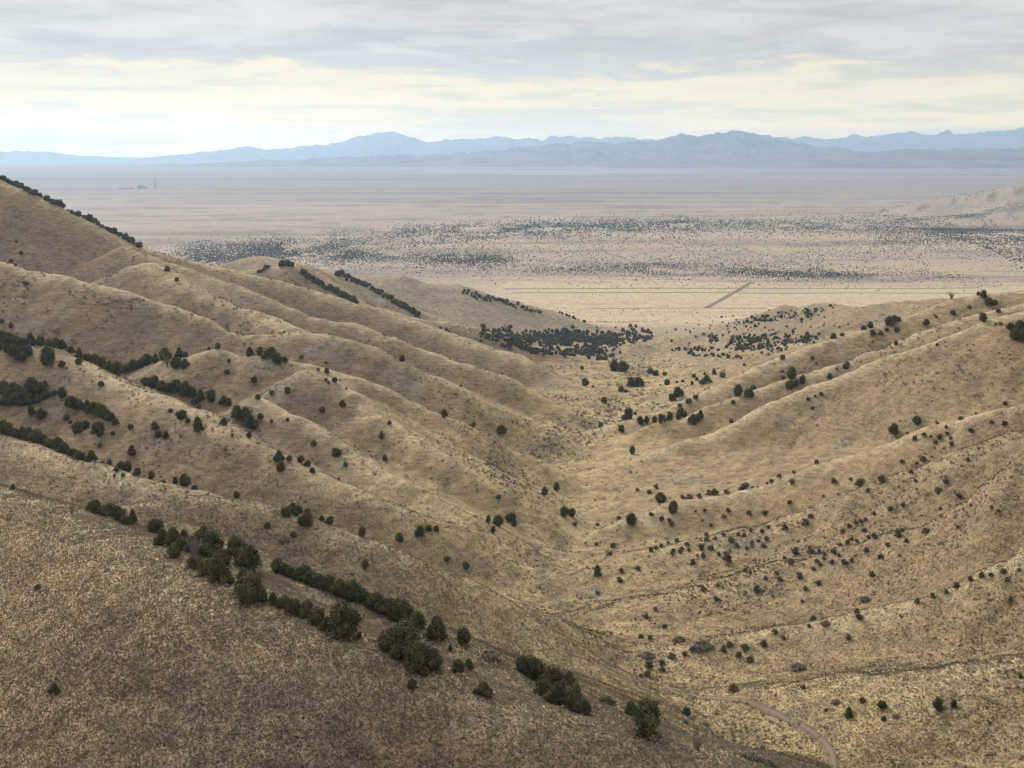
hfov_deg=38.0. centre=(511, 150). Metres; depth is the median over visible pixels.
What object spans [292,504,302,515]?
juniper tree
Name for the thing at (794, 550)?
shrub
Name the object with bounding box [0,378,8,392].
juniper tree
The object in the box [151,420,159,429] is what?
juniper tree
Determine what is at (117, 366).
juniper tree
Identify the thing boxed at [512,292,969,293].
dirt road
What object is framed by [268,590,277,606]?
juniper tree
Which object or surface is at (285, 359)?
juniper tree
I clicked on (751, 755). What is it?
rock
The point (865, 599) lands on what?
sagebrush
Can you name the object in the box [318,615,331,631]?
juniper tree
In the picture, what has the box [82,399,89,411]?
juniper tree
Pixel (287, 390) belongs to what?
juniper tree
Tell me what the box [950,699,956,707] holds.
juniper tree
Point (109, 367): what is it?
juniper tree
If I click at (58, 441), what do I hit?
juniper tree
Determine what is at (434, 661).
juniper tree
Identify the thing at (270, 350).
juniper tree
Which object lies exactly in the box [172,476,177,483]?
juniper tree
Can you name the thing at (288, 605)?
juniper tree
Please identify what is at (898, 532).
shrub
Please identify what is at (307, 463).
juniper tree
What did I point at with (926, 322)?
juniper tree
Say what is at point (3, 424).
juniper tree
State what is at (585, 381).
juniper tree
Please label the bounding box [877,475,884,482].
shrub
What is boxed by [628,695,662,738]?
juniper tree
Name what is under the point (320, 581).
juniper tree
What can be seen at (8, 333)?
juniper tree
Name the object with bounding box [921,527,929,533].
shrub
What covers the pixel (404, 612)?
juniper tree
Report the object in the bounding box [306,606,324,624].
juniper tree
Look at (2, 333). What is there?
juniper tree
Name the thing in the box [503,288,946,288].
dirt road
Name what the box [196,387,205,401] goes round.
juniper tree
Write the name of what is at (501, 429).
juniper tree
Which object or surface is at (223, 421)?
juniper tree
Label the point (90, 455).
juniper tree
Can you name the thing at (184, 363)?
juniper tree
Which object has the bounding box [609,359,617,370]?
juniper tree
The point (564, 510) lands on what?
juniper tree
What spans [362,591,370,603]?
juniper tree
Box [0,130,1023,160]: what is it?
mountains
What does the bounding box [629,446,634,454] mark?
juniper tree
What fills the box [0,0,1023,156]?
sky
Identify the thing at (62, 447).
juniper tree
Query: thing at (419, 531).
juniper tree
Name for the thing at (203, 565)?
juniper tree
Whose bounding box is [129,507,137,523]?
juniper tree
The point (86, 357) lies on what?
juniper tree
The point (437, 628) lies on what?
juniper tree
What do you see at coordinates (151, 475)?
juniper tree
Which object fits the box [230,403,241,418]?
juniper tree
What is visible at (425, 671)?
juniper tree
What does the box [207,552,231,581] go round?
juniper tree
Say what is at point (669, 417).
juniper tree
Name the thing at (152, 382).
juniper tree
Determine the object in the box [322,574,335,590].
juniper tree
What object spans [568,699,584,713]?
juniper tree
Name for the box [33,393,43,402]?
juniper tree
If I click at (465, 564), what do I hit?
juniper tree
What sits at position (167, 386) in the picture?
juniper tree
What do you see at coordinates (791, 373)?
juniper tree
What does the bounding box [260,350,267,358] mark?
juniper tree
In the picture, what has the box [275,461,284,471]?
juniper tree
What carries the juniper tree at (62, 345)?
on the ground at (168, 209)
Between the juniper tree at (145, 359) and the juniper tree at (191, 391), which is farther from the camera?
the juniper tree at (145, 359)
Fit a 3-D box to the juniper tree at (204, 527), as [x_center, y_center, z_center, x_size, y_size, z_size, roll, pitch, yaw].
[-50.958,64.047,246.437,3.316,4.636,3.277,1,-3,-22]
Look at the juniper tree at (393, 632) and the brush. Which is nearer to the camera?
the juniper tree at (393, 632)
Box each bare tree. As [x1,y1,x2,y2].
[181,534,202,555]
[383,600,393,619]
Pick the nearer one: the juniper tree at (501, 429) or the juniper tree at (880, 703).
the juniper tree at (880, 703)
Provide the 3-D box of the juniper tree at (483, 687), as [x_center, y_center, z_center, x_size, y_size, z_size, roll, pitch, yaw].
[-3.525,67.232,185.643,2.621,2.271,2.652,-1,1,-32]
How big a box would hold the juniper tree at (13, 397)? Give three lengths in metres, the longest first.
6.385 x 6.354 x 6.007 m
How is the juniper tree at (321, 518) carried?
on the ground at (168, 209)
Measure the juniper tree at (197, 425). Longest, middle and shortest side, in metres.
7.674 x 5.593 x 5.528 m
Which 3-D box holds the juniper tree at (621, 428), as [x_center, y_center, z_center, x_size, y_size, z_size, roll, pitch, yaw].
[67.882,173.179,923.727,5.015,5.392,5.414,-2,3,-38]
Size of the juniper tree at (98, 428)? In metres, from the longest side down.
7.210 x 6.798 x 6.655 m
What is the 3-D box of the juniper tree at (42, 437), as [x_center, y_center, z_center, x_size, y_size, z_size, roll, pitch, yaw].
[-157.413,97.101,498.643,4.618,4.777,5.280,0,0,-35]
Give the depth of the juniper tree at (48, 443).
494.45 m
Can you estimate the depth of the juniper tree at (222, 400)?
698.68 m
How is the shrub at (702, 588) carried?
on the ground at (168, 209)
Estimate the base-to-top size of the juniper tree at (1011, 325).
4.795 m
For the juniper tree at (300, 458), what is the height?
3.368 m
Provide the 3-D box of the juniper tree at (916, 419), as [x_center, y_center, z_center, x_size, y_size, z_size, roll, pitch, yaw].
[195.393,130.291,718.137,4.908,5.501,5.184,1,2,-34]
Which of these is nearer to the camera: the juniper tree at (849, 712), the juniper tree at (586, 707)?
the juniper tree at (586, 707)
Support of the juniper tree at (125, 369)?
on the ground at (168, 209)
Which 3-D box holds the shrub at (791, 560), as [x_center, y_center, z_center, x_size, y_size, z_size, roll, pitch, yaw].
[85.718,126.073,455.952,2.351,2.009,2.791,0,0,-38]
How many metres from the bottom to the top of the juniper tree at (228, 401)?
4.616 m
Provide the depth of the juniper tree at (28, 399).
634.77 m
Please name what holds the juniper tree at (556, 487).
on the ground at (168, 209)
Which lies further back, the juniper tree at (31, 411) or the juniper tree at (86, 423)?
the juniper tree at (31, 411)
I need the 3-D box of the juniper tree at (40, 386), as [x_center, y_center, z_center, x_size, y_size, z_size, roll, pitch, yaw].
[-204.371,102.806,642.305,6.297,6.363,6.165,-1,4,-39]
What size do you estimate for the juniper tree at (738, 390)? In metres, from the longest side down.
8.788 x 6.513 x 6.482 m
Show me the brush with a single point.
(940, 664)
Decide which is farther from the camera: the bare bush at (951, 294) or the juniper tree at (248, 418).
the bare bush at (951, 294)
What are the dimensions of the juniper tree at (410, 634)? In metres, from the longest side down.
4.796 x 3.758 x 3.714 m
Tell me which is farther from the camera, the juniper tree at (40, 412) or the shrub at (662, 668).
the juniper tree at (40, 412)
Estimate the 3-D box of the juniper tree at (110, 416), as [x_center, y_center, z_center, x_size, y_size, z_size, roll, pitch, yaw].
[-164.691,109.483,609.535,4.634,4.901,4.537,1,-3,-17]
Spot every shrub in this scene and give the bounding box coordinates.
[644,669,650,676]
[645,660,653,667]
[657,666,665,671]
[658,659,665,665]
[667,652,675,659]
[700,585,706,591]
[710,488,718,494]
[720,645,726,652]
[722,553,731,561]
[727,536,735,541]
[728,683,739,691]
[735,651,741,656]
[740,482,749,489]
[740,643,748,650]
[745,656,754,662]
[752,585,760,591]
[758,640,767,646]
[788,558,794,563]
[791,547,798,553]
[796,571,803,578]
[800,518,809,524]
[854,480,861,486]
[855,613,863,619]
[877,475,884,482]
[893,528,902,535]
[920,455,926,461]
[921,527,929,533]
[953,581,959,588]
[955,492,962,497]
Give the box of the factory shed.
[118,187,133,188]
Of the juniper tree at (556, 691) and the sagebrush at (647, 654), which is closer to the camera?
the juniper tree at (556, 691)
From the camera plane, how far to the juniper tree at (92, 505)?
258.54 m
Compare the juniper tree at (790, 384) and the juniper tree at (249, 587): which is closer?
the juniper tree at (249, 587)
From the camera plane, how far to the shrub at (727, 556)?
501.09 m
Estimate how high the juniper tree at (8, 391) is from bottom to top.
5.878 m
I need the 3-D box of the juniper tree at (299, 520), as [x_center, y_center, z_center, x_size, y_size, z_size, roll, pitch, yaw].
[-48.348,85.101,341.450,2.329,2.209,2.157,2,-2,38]
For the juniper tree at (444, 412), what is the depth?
718.37 m
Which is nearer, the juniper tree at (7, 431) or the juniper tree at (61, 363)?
the juniper tree at (7, 431)
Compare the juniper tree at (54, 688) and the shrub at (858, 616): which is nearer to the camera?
the juniper tree at (54, 688)
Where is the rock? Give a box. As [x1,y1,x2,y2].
[742,751,762,760]
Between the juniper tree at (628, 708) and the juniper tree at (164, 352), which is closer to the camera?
the juniper tree at (628, 708)
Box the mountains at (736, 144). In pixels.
[141,130,857,166]
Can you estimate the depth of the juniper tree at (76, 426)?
608.54 m
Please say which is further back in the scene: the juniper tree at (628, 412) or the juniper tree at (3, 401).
the juniper tree at (628, 412)
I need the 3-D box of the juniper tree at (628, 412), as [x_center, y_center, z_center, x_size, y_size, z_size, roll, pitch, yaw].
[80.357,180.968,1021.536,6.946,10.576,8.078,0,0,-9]
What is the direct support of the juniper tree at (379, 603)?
on the ground at (168, 209)
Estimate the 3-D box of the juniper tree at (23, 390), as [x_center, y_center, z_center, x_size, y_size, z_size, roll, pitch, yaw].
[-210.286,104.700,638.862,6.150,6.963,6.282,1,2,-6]
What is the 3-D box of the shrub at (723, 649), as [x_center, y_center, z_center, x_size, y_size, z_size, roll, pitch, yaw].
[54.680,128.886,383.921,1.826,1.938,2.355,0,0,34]
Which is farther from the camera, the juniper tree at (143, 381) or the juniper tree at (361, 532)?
the juniper tree at (143, 381)
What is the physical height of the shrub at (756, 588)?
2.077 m
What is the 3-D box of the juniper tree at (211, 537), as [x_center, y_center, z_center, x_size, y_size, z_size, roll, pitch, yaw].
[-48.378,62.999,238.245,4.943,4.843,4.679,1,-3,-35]
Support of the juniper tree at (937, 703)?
on the ground at (168, 209)
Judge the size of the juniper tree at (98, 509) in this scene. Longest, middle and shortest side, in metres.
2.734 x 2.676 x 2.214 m
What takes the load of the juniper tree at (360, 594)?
on the ground at (168, 209)
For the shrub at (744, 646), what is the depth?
383.58 m
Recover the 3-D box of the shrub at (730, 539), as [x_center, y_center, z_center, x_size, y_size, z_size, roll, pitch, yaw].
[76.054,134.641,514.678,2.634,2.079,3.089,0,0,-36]
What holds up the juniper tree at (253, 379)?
on the ground at (168, 209)
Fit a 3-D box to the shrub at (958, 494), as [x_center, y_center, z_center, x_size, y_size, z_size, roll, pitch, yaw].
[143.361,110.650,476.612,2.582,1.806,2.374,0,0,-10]
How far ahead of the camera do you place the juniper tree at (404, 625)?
190.42 m
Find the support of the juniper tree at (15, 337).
on the ground at (168, 209)
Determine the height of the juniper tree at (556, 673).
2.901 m
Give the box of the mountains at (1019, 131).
[984,127,1023,134]
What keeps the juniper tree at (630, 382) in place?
on the ground at (168, 209)
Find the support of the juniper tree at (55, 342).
on the ground at (168, 209)
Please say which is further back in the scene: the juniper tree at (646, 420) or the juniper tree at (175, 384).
the juniper tree at (646, 420)
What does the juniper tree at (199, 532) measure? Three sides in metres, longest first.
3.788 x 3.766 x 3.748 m
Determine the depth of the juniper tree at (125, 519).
248.36 m
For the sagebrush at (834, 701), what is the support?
on the ground at (168, 209)
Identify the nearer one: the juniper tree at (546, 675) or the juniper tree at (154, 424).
the juniper tree at (546, 675)
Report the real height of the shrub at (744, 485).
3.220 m
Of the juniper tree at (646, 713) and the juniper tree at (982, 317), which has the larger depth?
the juniper tree at (982, 317)
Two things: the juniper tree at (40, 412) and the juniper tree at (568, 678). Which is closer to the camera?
the juniper tree at (568, 678)
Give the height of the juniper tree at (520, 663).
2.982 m
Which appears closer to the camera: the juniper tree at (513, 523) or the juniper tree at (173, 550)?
the juniper tree at (173, 550)
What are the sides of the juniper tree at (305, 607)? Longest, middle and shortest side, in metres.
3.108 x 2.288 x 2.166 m
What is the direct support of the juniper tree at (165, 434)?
on the ground at (168, 209)
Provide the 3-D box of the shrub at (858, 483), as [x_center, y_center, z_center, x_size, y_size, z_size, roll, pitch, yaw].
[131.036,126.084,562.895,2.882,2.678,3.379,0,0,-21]
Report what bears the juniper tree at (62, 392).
on the ground at (168, 209)
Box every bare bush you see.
[164,355,169,366]
[690,734,704,750]
[946,291,955,298]
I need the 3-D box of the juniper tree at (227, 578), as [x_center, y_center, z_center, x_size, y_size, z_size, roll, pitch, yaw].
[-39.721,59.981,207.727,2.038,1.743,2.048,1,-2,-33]
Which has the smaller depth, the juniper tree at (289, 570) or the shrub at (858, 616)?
the juniper tree at (289, 570)
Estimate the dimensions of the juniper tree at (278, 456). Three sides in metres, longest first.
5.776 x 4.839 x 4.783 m
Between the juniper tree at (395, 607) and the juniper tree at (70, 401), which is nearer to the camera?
the juniper tree at (395, 607)
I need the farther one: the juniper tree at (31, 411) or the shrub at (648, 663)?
the juniper tree at (31, 411)
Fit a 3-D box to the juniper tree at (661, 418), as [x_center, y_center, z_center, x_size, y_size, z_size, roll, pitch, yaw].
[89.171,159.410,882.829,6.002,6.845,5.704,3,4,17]
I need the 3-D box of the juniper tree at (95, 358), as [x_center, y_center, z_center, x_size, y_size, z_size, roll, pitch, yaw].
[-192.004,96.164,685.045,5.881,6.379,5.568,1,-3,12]
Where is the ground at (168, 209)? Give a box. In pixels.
[0,157,1023,767]
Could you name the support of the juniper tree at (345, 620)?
on the ground at (168, 209)
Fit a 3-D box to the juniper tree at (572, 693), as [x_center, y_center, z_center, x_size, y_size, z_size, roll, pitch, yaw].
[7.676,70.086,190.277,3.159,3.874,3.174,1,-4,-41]
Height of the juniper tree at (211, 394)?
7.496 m
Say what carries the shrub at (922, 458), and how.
on the ground at (168, 209)
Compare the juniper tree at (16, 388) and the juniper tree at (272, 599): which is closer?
the juniper tree at (272, 599)
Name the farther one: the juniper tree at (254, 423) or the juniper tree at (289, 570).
the juniper tree at (254, 423)
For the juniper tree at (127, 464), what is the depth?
469.65 m
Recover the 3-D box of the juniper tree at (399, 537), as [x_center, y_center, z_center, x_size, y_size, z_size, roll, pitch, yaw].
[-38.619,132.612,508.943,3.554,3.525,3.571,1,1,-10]
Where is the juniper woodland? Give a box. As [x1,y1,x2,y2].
[157,186,1023,321]
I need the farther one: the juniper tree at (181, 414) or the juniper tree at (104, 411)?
the juniper tree at (104, 411)
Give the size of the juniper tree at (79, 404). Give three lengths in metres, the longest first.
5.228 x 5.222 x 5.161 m
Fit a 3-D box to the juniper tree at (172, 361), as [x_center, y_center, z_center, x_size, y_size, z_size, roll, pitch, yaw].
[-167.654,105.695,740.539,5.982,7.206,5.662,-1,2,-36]
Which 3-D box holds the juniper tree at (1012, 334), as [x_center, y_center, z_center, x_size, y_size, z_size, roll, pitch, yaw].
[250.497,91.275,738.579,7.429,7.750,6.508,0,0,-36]
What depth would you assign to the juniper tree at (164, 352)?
763.43 m
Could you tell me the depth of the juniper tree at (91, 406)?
620.77 m
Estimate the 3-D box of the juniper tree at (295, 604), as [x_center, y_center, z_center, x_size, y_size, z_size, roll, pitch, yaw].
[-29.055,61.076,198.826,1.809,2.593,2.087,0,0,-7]
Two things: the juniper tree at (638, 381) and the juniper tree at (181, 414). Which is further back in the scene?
the juniper tree at (638, 381)
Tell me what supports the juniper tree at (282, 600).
on the ground at (168, 209)
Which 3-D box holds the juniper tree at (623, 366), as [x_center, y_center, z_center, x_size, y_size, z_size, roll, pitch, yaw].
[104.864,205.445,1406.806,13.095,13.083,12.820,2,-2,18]
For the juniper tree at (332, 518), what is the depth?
347.10 m
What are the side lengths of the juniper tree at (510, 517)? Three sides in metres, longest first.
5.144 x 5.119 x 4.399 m
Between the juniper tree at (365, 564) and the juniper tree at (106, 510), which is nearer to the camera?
the juniper tree at (106, 510)
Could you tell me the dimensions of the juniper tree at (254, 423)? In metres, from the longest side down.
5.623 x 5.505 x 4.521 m
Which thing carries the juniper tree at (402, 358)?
on the ground at (168, 209)
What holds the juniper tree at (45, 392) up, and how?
on the ground at (168, 209)
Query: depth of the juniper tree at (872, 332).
1016.25 m
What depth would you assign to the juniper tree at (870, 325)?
1028.06 m
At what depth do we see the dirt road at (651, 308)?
2654.26 m
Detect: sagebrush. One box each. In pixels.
[279,537,289,542]
[481,649,500,659]
[640,651,654,658]
[672,635,685,642]
[692,640,714,651]
[762,758,774,765]
[789,662,806,671]
[820,620,829,625]
[832,699,840,704]
[858,596,871,601]
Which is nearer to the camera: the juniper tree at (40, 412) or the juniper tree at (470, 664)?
the juniper tree at (470, 664)
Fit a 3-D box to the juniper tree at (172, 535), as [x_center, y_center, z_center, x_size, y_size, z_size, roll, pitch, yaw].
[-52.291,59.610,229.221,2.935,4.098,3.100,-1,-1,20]
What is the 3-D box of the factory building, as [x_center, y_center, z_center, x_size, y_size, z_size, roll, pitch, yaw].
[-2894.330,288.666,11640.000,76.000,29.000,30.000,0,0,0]
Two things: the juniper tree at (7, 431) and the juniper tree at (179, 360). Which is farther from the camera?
the juniper tree at (179, 360)
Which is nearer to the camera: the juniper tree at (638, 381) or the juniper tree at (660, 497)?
the juniper tree at (660, 497)
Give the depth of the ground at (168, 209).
711.76 m
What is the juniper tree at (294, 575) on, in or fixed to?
on the ground at (168, 209)
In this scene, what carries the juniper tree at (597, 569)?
on the ground at (168, 209)
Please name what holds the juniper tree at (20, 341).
on the ground at (168, 209)
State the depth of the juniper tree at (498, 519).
564.11 m
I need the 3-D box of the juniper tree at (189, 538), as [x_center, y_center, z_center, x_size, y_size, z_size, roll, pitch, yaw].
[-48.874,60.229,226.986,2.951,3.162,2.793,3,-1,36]
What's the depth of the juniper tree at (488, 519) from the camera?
546.54 m
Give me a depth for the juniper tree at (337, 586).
219.06 m
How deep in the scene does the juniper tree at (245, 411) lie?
616.72 m
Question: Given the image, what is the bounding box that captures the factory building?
[137,185,146,188]
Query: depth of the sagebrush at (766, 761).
182.15 m
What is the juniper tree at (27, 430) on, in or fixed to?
on the ground at (168, 209)
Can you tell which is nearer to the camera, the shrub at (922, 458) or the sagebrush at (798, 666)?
the sagebrush at (798, 666)
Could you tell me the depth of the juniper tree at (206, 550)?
221.55 m
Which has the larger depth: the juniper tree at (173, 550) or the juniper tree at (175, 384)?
the juniper tree at (175, 384)
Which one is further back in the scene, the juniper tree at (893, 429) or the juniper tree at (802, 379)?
the juniper tree at (802, 379)
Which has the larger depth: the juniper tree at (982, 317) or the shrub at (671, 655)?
the juniper tree at (982, 317)
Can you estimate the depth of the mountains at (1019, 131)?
48886.50 m
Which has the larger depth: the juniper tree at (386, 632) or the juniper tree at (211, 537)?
the juniper tree at (211, 537)
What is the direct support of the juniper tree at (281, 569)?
on the ground at (168, 209)
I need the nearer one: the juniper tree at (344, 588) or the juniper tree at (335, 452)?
the juniper tree at (344, 588)
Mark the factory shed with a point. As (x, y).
(125, 187)
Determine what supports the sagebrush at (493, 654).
on the ground at (168, 209)
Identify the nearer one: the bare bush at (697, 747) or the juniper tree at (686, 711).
the bare bush at (697, 747)
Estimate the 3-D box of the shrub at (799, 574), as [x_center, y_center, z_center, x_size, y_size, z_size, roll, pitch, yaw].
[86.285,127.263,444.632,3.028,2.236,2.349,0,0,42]
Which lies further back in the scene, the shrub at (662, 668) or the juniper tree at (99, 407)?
the juniper tree at (99, 407)
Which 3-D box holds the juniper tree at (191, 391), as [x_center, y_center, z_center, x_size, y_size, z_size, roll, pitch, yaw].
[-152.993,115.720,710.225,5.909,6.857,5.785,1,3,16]
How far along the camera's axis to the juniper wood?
1487.34 m
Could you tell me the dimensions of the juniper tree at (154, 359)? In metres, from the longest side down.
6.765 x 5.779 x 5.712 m
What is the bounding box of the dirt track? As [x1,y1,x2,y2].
[566,649,838,767]
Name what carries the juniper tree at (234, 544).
on the ground at (168, 209)
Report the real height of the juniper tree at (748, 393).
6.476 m
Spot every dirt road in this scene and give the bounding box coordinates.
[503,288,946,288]
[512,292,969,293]
[589,308,767,308]
[704,283,751,307]
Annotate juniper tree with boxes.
[0,330,4,339]
[0,335,14,352]
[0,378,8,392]
[0,386,12,397]
[0,394,11,405]
[0,419,7,433]
[3,422,13,435]
[4,331,14,335]
[5,392,20,404]
[7,343,17,356]
[9,334,18,344]
[9,382,17,387]
[9,428,19,437]
[11,345,27,360]
[13,384,21,392]
[14,337,27,345]
[16,399,22,405]
[16,426,25,439]
[17,386,28,398]
[21,392,33,405]
[23,375,41,393]
[23,425,31,440]
[24,344,32,355]
[25,332,35,345]
[26,428,41,442]
[27,405,35,415]
[33,381,45,393]
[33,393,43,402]
[34,407,47,418]
[35,335,44,345]
[36,433,48,444]
[38,343,55,364]
[41,388,49,397]
[42,438,55,447]
[43,338,52,346]
[46,681,60,693]
[51,337,59,347]
[51,436,63,449]
[55,442,66,452]
[56,339,67,349]
[57,386,67,398]
[58,360,65,367]
[63,395,78,407]
[65,345,75,353]
[66,448,78,456]
[71,419,84,433]
[73,399,83,408]
[74,347,82,357]
[74,357,82,364]
[74,451,84,459]
[81,353,90,361]
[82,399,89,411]
[82,420,89,428]
[84,401,96,413]
[84,449,97,461]
[85,500,99,511]
[90,352,99,363]
[90,421,104,436]
[93,402,107,416]
[94,504,105,515]
[98,356,106,367]
[99,408,109,419]
[99,502,117,517]
[104,360,113,371]
[105,411,114,421]
[111,361,122,375]
[111,504,126,519]
[112,417,119,424]
[116,460,123,469]
[117,509,124,522]
[119,514,132,524]
[122,364,129,372]
[122,460,131,471]
[126,359,137,370]
[127,445,136,455]
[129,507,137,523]
[134,359,143,368]
[134,467,141,475]
[138,353,151,365]
[139,376,147,385]
[145,518,164,532]
[146,374,158,388]
[148,470,154,479]
[151,354,159,363]
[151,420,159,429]
[153,527,166,545]
[154,430,160,436]
[156,380,165,390]
[158,347,172,360]
[160,431,169,437]
[162,382,172,392]
[164,525,180,545]
[166,543,180,558]
[170,355,176,368]
[171,378,181,391]
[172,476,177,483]
[173,347,183,357]
[174,357,181,367]
[174,409,187,419]
[174,536,184,549]
[177,380,188,395]
[178,473,191,486]
[179,358,189,368]
[180,529,188,540]
[182,536,198,544]
[182,540,198,553]
[185,554,202,569]
[186,386,197,397]
[190,529,205,540]
[193,414,205,432]
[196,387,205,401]
[196,542,215,558]
[196,555,212,574]
[198,530,224,551]
[200,522,207,532]
[205,389,216,401]
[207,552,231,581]
[210,547,232,564]
[217,395,226,405]
[219,417,227,424]
[221,573,234,583]
[225,397,231,404]
[225,535,246,557]
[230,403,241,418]
[231,568,266,604]
[233,491,239,497]
[235,542,262,570]
[235,567,249,581]
[239,406,253,420]
[244,413,252,426]
[246,345,254,355]
[248,419,258,427]
[251,376,257,382]
[255,347,262,355]
[256,588,268,601]
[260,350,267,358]
[266,346,275,358]
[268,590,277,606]
[269,557,284,572]
[272,352,283,363]
[272,448,285,461]
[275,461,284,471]
[275,594,289,607]
[278,562,287,574]
[281,356,288,362]
[281,506,291,516]
[284,386,290,393]
[284,565,295,576]
[284,598,292,613]
[289,502,297,510]
[289,597,300,614]
[291,567,298,579]
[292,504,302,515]
[296,562,311,580]
[297,455,304,462]
[297,516,302,523]
[298,599,313,618]
[301,511,314,526]
[301,569,315,583]
[303,459,310,466]
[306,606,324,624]
[307,573,322,586]
[316,576,324,589]
[318,515,324,520]
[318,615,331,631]
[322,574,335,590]
[326,516,333,523]
[326,599,364,639]
[328,578,346,595]
[331,447,341,456]
[339,400,345,406]
[340,586,349,598]
[342,577,361,601]
[353,584,367,603]
[357,526,365,536]
[362,559,368,568]
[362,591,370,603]
[365,591,383,610]
[374,596,386,612]
[375,627,394,650]
[378,597,393,616]
[379,431,383,438]
[383,626,405,648]
[387,595,409,620]
[389,643,402,658]
[391,617,425,645]
[394,533,403,541]
[396,603,413,620]
[398,355,404,360]
[400,627,420,657]
[400,639,427,673]
[408,677,417,688]
[411,610,426,629]
[414,525,424,536]
[417,641,432,666]
[419,666,430,676]
[422,613,448,640]
[425,525,431,530]
[425,647,443,670]
[441,408,447,417]
[450,658,466,672]
[456,626,472,644]
[462,561,469,569]
[465,657,474,670]
[472,679,493,697]
[486,515,490,523]
[492,515,503,525]
[496,424,506,434]
[504,512,516,521]
[511,519,516,526]
[514,653,528,672]
[522,655,538,677]
[530,678,551,695]
[533,658,547,679]
[538,670,552,688]
[541,486,547,495]
[542,690,553,703]
[546,665,566,683]
[550,678,567,704]
[553,482,559,490]
[559,683,583,707]
[560,504,569,516]
[561,668,581,690]
[568,508,575,516]
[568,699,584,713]
[577,698,592,714]
[581,378,589,385]
[594,563,601,576]
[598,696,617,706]
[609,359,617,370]
[617,360,629,371]
[618,425,625,431]
[622,700,637,714]
[624,406,632,418]
[626,377,634,386]
[626,512,637,525]
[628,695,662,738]
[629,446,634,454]
[633,377,644,386]
[636,416,644,424]
[644,416,648,423]
[652,370,658,375]
[654,492,667,502]
[658,413,666,423]
[666,411,672,420]
[668,393,676,400]
[668,500,678,513]
[673,386,683,396]
[676,409,681,418]
[680,707,690,715]
[687,414,697,424]
[696,413,700,421]
[701,375,711,383]
[733,384,743,396]
[744,387,754,397]
[784,380,794,388]
[786,366,797,379]
[799,375,805,383]
[830,333,836,338]
[844,706,853,717]
[867,322,873,328]
[869,329,876,335]
[876,700,887,707]
[884,316,895,325]
[887,423,898,435]
[912,415,921,424]
[922,319,929,325]
[931,696,943,710]
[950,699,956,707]
[979,289,986,298]
[979,312,986,321]
[984,297,992,305]
[1005,322,1014,329]
[1008,326,1019,339]
[1015,320,1023,329]
[1015,329,1023,340]
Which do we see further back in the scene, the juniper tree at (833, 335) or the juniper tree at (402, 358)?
the juniper tree at (833, 335)
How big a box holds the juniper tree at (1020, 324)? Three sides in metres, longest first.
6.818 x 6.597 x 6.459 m
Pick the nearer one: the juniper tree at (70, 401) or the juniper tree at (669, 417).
the juniper tree at (70, 401)
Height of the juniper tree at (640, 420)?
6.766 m
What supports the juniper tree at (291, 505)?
on the ground at (168, 209)
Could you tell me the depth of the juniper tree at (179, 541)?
226.53 m
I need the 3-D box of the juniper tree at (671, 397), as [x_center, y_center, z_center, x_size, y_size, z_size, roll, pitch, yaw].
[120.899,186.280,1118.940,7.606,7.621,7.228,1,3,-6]
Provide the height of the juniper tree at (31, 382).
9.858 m
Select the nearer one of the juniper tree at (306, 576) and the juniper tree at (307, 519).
the juniper tree at (306, 576)
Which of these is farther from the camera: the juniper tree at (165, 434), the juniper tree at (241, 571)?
the juniper tree at (165, 434)
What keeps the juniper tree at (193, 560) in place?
on the ground at (168, 209)
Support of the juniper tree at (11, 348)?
on the ground at (168, 209)
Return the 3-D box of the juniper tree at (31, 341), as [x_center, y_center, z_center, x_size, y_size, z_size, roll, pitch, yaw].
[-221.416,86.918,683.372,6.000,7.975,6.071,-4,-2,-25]
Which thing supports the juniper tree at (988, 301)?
on the ground at (168, 209)
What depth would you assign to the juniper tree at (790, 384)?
889.63 m
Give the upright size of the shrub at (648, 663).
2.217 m
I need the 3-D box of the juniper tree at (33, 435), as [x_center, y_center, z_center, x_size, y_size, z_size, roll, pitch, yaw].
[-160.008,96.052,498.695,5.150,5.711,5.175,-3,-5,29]
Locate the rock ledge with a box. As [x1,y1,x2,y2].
[95,297,143,303]
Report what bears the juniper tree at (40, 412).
on the ground at (168, 209)
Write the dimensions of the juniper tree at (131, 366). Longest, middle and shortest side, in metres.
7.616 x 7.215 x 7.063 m
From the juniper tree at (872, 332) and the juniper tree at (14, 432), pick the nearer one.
the juniper tree at (14, 432)
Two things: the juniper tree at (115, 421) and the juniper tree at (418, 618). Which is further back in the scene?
the juniper tree at (115, 421)
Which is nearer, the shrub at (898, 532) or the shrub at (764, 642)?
the shrub at (764, 642)
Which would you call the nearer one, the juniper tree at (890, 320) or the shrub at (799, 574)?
the shrub at (799, 574)
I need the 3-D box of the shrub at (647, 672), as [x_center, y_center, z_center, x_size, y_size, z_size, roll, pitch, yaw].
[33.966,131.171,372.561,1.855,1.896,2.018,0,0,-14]
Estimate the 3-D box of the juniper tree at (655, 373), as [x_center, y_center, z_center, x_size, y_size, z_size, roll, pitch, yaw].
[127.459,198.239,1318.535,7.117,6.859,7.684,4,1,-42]
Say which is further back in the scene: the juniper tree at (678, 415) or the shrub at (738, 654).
the juniper tree at (678, 415)
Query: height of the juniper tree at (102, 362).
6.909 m
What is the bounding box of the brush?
[0,216,1023,767]
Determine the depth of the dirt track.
321.75 m
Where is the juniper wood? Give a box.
[0,175,1007,721]
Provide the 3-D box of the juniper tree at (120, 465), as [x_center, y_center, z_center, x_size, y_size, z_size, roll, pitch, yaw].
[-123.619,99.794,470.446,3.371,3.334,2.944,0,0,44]

